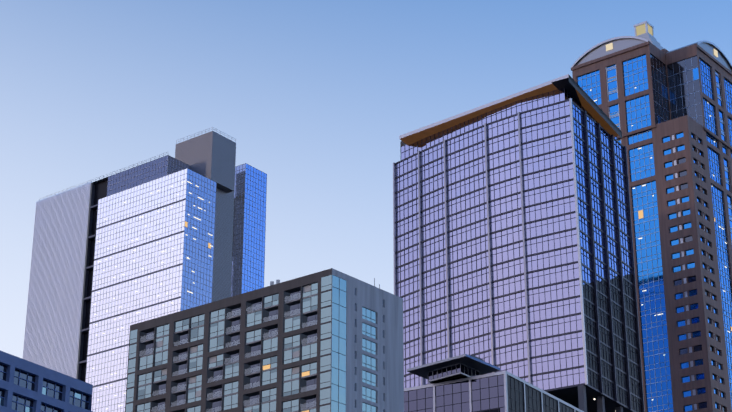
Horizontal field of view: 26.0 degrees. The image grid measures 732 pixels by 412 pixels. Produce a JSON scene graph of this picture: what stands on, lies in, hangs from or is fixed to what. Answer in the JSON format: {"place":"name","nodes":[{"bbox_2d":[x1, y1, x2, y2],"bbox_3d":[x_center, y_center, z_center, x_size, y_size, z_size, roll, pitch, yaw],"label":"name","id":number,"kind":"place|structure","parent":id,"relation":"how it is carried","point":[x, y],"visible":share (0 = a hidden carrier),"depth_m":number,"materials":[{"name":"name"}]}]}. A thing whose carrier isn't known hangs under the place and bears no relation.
{"place":"outdoors","nodes":[
{"label":"outdoors","id":0,"kind":"place"},
{"bbox_2d":[22,127,266,411],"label":"tower","id":1,"kind":"structure","parent":0,"point":[114,257],"depth_m":568.80,"materials":[{"name":"white glass"}]},
{"bbox_2d":[125,268,403,411],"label":"residential tower","id":2,"kind":"structure","parent":0,"point":[329,340],"depth_m":291.17,"materials":[{"name":"grey glass"}]},
{"bbox_2d":[0,0,731,357],"label":"sky","id":3,"kind":"structure","parent":0,"point":[318,97],"materials":[{"name":"blue"}]},
{"bbox_2d":[571,21,731,411],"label":"tower","id":4,"kind":"structure","parent":0,"point":[668,113],"depth_m":442.57,"materials":[{"name":"blue glass"}]},
{"bbox_3d":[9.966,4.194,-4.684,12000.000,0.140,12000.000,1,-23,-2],"label":"ground","id":5,"kind":"structure","parent":0,"visible":0},
{"bbox_2d":[0,351,92,411],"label":"building","id":6,"kind":"structure","parent":5,"relation":"on","point":[27,386],"depth_m":194.39,"materials":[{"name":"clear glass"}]},
{"bbox_2d":[404,354,583,411],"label":"building","id":7,"kind":"structure","parent":5,"relation":"on","point":[464,383],"depth_m":314.52,"materials":[{"name":"glass"}]},
{"bbox_2d":[393,74,644,411],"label":"tower","id":8,"kind":"structure","parent":5,"relation":"on","point":[513,250],"depth_m":369.07,"materials":[{"name":"purple glass"}]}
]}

